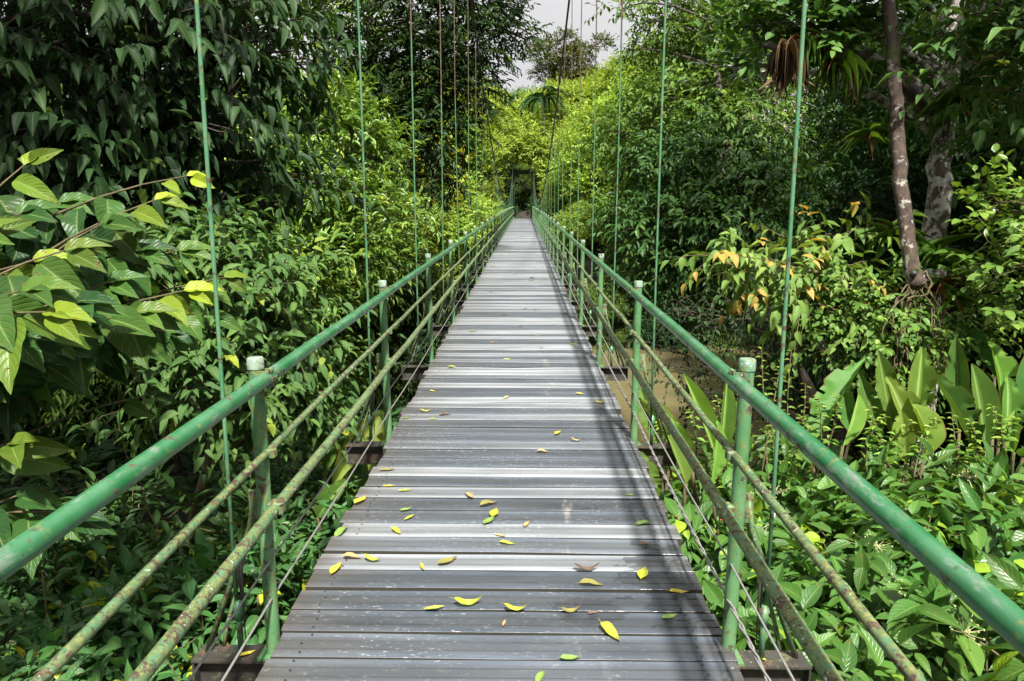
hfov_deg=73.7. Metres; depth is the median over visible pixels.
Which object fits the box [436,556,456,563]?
fallen leaf
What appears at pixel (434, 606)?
fallen leaf
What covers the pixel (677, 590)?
fallen leaf
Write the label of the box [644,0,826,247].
forest tree
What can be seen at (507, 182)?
thin leaf tree
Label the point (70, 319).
broad leaf shrub
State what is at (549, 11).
sky
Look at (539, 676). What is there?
fallen leaf
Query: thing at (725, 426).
heliconia
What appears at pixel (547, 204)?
bright bush
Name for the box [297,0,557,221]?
tall dark tree
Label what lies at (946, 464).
glossy shrub
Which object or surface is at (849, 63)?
frond
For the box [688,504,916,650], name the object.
glossy shrub
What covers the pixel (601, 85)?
bright tree
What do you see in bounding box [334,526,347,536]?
fallen leaf
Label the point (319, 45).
open branch tree
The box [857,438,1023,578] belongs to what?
glossy shrub
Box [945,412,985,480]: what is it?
leafy sprig
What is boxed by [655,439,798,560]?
glossy shrub
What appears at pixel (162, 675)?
pointed leaf shrub
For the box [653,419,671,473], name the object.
leafy sprig
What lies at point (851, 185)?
dark tree
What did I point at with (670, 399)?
river
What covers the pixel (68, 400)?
thin leaf tree
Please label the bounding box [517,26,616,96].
emergent tree
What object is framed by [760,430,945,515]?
glossy shrub
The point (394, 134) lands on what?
forest tree
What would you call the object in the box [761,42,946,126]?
mossy branch
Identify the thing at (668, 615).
fallen leaf
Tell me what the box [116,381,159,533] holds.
hanging vine
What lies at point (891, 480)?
glossy shrub
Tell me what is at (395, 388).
thin leaf tree
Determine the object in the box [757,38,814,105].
frond
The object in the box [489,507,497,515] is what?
fallen leaf
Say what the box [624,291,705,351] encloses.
waterside bush
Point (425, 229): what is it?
bright tree
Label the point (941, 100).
bromeliad
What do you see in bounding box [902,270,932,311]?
root loop
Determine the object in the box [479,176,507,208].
bright bush
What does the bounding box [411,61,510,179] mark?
bright tree
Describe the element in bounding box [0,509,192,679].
pointed leaf shrub
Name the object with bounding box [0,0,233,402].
dark tree
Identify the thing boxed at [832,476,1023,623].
glossy shrub
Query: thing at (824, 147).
forest tree
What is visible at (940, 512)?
glossy shrub
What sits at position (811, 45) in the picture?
bromeliad
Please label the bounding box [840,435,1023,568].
glossy shrub
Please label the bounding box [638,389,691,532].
heliconia
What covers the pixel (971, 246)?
dark tree
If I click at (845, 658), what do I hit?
glossy shrub
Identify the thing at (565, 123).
bright tree
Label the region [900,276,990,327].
bromeliad
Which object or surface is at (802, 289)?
pale sapling
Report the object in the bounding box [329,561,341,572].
fallen leaf
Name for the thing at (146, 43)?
hanging vine
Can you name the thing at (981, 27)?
overhanging branch tree
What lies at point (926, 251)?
bromeliad
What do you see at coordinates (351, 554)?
fallen leaf
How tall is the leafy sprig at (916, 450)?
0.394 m
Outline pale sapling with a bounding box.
[660,191,928,469]
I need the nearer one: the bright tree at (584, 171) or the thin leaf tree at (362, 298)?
the thin leaf tree at (362, 298)
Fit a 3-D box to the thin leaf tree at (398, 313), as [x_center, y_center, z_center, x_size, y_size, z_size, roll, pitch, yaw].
[-4.481,0.526,18.180,6.397,7.887,7.097,3,9,19]
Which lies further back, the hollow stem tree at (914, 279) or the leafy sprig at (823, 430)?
the hollow stem tree at (914, 279)
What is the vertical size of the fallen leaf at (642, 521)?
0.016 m
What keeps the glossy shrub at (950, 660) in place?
on the ground
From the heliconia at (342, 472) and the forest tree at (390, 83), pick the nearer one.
the heliconia at (342, 472)
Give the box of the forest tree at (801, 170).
[740,96,840,252]
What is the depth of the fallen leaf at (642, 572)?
2.87 m
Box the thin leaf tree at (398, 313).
[307,219,460,454]
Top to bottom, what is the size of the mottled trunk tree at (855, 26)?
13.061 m
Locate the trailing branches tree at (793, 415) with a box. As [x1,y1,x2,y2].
[596,273,844,501]
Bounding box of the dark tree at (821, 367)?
[784,0,1020,456]
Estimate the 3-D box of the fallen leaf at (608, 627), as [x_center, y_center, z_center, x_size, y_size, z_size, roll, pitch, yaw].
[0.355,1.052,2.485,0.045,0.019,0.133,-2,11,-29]
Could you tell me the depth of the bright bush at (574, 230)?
49.62 m
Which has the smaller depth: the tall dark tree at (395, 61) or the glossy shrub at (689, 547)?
the glossy shrub at (689, 547)
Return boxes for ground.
[0,185,1017,632]
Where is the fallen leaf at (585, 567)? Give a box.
[574,563,598,569]
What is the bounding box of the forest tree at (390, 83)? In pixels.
[331,56,423,139]
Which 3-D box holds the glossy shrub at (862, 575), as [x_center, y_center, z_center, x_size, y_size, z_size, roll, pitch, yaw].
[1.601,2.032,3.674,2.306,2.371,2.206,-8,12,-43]
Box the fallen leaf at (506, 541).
[498,540,514,543]
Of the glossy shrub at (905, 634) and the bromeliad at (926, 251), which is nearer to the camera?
the glossy shrub at (905, 634)
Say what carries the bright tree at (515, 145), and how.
on the ground
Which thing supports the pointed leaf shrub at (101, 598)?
on the ground
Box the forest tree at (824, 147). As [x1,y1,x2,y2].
[770,96,876,352]
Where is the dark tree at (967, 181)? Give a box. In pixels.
[810,0,1023,439]
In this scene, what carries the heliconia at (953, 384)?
on the ground
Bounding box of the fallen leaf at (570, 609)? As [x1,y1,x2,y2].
[561,604,580,611]
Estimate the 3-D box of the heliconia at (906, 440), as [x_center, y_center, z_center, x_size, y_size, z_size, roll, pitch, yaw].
[2.807,1.016,4.768,0.304,1.161,0.455,9,12,44]
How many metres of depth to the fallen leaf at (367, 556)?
2.98 m
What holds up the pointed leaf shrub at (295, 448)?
on the ground
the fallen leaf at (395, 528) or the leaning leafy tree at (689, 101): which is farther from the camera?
the leaning leafy tree at (689, 101)
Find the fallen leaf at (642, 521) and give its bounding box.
[635,520,652,523]
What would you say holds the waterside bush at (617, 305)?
on the ground
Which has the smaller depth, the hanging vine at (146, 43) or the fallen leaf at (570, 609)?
the fallen leaf at (570, 609)
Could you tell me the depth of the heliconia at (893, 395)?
5.53 m
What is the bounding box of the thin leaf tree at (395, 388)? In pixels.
[346,200,454,428]
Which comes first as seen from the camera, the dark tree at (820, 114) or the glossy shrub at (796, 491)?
the glossy shrub at (796, 491)
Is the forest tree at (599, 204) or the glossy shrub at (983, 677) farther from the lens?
the forest tree at (599, 204)
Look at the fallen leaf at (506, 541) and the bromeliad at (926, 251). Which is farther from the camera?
the bromeliad at (926, 251)
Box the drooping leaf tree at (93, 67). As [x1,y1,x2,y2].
[0,0,391,305]
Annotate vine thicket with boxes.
[764,239,1023,471]
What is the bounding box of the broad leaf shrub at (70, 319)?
[0,148,251,578]
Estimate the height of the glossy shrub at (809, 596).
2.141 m
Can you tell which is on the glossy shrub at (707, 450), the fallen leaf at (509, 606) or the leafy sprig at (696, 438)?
the leafy sprig at (696, 438)
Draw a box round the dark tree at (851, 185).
[733,0,1023,482]
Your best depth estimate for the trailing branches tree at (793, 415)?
8.48 m
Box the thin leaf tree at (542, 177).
[536,156,568,191]
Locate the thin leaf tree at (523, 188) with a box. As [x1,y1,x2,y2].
[512,162,543,205]
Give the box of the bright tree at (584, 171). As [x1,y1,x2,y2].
[539,93,657,229]
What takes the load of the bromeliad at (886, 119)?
attached to the hollow stem tree at (914, 279)
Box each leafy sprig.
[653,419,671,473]
[685,408,714,477]
[712,394,737,442]
[754,347,784,481]
[764,424,814,481]
[779,350,811,473]
[796,392,843,476]
[855,404,890,472]
[874,414,944,477]
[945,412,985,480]
[985,404,1021,451]
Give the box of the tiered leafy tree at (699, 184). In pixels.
[581,96,836,448]
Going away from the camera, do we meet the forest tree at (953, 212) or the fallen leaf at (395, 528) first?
the fallen leaf at (395, 528)
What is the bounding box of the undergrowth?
[0,187,1023,676]
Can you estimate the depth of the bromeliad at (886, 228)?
6.78 m
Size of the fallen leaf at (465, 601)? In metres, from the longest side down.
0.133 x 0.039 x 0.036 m
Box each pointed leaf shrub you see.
[0,466,236,670]
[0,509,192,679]
[0,542,233,680]
[0,642,191,680]
[6,539,235,678]
[75,527,308,680]
[102,588,262,680]
[106,622,264,680]
[140,520,333,670]
[141,465,334,639]
[181,438,375,559]
[206,464,370,635]
[251,391,405,514]
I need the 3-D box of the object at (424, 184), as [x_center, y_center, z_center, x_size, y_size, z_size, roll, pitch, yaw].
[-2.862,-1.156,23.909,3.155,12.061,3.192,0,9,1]
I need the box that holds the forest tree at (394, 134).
[361,108,426,186]
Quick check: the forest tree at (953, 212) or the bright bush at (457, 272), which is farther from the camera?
the bright bush at (457, 272)
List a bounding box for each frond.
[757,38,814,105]
[788,46,873,105]
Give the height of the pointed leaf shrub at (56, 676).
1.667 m
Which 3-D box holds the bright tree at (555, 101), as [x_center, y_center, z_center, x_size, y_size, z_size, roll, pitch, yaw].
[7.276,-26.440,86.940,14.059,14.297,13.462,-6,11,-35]
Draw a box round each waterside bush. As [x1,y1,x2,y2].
[573,277,640,350]
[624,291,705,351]
[689,291,755,348]
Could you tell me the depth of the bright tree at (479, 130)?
62.55 m
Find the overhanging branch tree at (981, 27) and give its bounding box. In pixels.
[869,0,1023,221]
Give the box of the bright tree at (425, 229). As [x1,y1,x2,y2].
[367,190,461,329]
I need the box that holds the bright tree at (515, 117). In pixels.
[466,88,557,189]
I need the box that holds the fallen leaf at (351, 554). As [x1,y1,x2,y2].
[343,552,360,557]
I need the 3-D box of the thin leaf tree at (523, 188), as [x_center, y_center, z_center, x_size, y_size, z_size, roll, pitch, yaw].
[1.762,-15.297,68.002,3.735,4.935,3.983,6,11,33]
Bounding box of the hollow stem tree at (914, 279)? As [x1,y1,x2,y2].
[881,0,926,289]
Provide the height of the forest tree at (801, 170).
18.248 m
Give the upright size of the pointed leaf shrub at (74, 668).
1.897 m
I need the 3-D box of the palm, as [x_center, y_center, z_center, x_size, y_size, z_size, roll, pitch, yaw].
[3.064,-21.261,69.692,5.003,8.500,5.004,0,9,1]
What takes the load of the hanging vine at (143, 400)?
hanging from the broad leaf shrub at (70, 319)
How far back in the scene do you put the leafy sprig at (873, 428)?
4.80 m
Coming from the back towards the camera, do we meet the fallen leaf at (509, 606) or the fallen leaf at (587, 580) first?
the fallen leaf at (587, 580)
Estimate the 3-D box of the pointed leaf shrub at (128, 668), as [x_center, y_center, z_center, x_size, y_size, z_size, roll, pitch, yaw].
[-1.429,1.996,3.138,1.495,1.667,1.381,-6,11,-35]
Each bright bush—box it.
[446,233,489,284]
[471,198,502,235]
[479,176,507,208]
[537,173,566,199]
[538,181,575,221]
[551,196,606,256]
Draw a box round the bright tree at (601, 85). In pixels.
[561,51,642,127]
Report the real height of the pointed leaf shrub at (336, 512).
2.108 m
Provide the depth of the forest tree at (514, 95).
85.84 m
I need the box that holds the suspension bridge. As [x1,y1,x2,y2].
[0,0,1023,680]
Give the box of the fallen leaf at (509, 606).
[500,602,526,609]
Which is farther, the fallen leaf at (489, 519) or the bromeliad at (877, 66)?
the bromeliad at (877, 66)
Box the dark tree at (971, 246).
[873,0,1023,366]
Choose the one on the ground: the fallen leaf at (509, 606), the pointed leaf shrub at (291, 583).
the pointed leaf shrub at (291, 583)
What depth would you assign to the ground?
11.10 m
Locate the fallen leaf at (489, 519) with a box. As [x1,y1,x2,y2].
[483,515,494,522]
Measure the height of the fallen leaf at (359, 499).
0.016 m
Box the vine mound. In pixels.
[65,178,405,563]
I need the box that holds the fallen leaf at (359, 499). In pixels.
[353,495,366,503]
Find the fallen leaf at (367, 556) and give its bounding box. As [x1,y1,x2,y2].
[363,553,379,560]
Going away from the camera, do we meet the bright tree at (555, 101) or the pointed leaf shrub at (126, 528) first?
the pointed leaf shrub at (126, 528)
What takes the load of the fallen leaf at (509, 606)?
on the suspension bridge
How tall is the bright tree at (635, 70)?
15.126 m
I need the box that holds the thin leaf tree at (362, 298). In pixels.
[188,58,425,426]
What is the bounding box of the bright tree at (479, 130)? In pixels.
[429,108,505,197]
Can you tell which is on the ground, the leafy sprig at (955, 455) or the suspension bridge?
the suspension bridge
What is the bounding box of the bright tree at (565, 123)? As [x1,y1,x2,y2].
[536,115,608,194]
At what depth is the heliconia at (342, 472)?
5.00 m
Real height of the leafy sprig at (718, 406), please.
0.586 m
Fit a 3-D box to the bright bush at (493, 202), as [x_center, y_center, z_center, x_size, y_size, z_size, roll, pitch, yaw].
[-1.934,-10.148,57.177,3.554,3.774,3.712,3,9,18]
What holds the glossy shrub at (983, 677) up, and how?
on the ground
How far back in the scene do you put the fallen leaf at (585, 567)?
2.90 m
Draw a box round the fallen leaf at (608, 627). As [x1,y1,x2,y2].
[600,621,619,639]
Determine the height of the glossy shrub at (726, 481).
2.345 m
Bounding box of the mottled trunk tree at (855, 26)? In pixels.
[674,0,1017,471]
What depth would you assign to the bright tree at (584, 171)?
50.95 m
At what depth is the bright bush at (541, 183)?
60.12 m
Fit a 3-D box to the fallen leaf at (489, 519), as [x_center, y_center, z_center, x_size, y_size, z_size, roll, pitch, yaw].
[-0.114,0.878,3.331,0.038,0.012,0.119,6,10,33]
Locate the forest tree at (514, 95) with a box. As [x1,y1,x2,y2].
[492,85,547,160]
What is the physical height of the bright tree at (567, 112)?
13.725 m
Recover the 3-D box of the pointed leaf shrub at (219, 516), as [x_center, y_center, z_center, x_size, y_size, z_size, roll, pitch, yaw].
[-1.598,1.800,4.315,1.760,2.153,1.628,9,12,44]
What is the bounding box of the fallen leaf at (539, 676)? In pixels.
[535,671,544,680]
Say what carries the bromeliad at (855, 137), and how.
attached to the hollow stem tree at (914, 279)
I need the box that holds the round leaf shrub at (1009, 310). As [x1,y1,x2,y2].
[933,143,1023,337]
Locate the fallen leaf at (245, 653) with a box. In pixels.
[240,649,256,655]
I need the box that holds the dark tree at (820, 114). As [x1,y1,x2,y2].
[711,33,966,408]
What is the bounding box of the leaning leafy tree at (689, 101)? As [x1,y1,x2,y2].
[570,0,848,464]
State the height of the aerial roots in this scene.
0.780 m
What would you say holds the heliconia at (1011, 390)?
on the ground
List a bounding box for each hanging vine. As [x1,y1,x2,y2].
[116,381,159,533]
[126,356,157,441]
[144,5,152,138]
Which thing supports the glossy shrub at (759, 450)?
on the ground
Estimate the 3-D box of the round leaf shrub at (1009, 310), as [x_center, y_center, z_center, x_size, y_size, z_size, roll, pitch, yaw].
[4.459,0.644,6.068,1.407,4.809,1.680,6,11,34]
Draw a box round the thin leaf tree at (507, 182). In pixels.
[489,161,520,197]
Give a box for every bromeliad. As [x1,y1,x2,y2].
[785,31,825,88]
[832,118,890,159]
[849,57,914,107]
[851,108,921,145]
[856,218,937,250]
[883,233,984,293]
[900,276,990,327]
[906,84,1017,151]
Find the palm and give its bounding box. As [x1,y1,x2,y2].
[518,85,566,154]
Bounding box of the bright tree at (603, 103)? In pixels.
[581,71,684,206]
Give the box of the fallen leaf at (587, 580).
[576,578,604,584]
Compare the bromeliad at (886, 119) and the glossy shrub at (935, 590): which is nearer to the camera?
the glossy shrub at (935, 590)
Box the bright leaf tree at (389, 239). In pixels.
[169,59,474,474]
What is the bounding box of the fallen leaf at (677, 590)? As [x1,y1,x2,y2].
[670,588,687,592]
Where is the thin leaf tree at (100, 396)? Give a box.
[54,78,371,459]
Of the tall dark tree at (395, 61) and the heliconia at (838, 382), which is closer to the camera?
the heliconia at (838, 382)
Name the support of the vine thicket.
on the ground
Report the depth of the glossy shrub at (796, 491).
4.34 m
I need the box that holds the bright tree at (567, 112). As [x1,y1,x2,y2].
[499,74,596,184]
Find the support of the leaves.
attached to the dark tree at (851, 185)
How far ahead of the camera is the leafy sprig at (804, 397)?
5.21 m
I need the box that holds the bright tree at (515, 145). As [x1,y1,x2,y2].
[469,119,577,192]
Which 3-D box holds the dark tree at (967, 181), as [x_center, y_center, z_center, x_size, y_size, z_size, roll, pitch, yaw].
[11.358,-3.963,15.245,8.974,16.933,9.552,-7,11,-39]
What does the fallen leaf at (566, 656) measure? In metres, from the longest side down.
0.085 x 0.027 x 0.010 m
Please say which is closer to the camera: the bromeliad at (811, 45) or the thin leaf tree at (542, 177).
the bromeliad at (811, 45)
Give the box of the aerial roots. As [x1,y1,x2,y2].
[876,282,946,367]
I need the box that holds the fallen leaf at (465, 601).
[449,596,481,604]
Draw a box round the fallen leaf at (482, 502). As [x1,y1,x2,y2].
[480,500,496,504]
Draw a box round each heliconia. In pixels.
[309,411,384,530]
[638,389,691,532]
[670,374,753,534]
[801,358,867,479]
[857,347,936,481]
[883,399,945,498]
[936,337,1001,460]
[949,323,1023,482]
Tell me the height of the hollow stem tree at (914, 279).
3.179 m
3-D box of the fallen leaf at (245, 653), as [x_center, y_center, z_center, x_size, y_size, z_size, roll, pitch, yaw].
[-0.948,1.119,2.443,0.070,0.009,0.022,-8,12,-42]
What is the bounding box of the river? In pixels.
[347,327,955,488]
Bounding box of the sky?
[1,0,943,124]
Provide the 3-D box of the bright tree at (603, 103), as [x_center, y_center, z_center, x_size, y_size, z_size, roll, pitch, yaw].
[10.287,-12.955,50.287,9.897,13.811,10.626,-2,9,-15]
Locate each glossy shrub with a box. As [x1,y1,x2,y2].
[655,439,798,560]
[657,466,866,573]
[664,495,841,638]
[670,427,832,517]
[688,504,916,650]
[696,512,977,680]
[698,455,908,620]
[715,577,894,680]
[745,602,954,680]
[746,625,903,680]
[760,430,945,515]
[762,444,1013,579]
[764,478,1016,672]
[773,550,1023,680]
[794,551,1023,680]
[822,436,1010,512]
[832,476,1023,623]
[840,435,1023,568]
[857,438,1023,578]
[872,652,1003,680]
[897,423,1023,510]
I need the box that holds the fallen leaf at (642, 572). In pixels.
[637,566,647,577]
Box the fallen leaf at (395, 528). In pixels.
[391,526,400,532]
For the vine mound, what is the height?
4.508 m
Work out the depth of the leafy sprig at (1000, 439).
4.60 m
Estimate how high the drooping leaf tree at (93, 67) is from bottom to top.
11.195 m
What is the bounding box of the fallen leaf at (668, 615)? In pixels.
[662,614,677,617]
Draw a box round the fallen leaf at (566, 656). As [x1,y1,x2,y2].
[560,654,580,658]
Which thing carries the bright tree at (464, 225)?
on the ground
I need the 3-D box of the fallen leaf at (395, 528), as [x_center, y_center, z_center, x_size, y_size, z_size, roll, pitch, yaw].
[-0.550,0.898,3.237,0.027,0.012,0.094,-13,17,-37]
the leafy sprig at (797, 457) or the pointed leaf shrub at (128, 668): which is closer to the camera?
the pointed leaf shrub at (128, 668)
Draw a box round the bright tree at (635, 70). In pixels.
[619,40,712,126]
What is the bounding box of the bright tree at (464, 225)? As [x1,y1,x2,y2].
[390,164,503,292]
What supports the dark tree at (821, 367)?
on the ground
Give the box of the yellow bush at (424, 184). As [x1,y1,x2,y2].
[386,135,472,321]
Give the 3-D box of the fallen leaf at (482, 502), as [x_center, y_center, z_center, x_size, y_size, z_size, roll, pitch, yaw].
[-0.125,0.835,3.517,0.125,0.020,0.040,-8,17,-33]
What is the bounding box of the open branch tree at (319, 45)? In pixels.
[241,0,397,154]
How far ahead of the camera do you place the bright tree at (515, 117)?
68.87 m
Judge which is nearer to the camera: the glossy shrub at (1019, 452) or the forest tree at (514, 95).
the glossy shrub at (1019, 452)
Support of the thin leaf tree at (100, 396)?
on the ground
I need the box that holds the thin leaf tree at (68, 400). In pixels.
[0,32,177,443]
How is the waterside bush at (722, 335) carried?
on the ground
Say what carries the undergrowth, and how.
on the ground
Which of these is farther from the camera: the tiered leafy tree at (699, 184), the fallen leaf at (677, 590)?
the tiered leafy tree at (699, 184)
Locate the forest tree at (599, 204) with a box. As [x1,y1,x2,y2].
[558,30,787,310]
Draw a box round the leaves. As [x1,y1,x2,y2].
[738,84,816,152]
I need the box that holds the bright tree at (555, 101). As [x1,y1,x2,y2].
[534,75,586,176]
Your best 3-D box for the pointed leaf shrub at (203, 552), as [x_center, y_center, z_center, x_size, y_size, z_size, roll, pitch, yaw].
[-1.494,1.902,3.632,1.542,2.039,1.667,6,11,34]
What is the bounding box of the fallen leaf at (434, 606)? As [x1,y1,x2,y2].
[424,605,444,608]
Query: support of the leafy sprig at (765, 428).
attached to the glossy shrub at (759, 450)
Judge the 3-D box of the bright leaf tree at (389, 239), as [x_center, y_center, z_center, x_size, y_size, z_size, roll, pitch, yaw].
[-2.931,-1.094,10.716,3.578,6.395,5.220,5,10,29]
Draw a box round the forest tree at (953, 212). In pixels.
[840,25,1023,389]

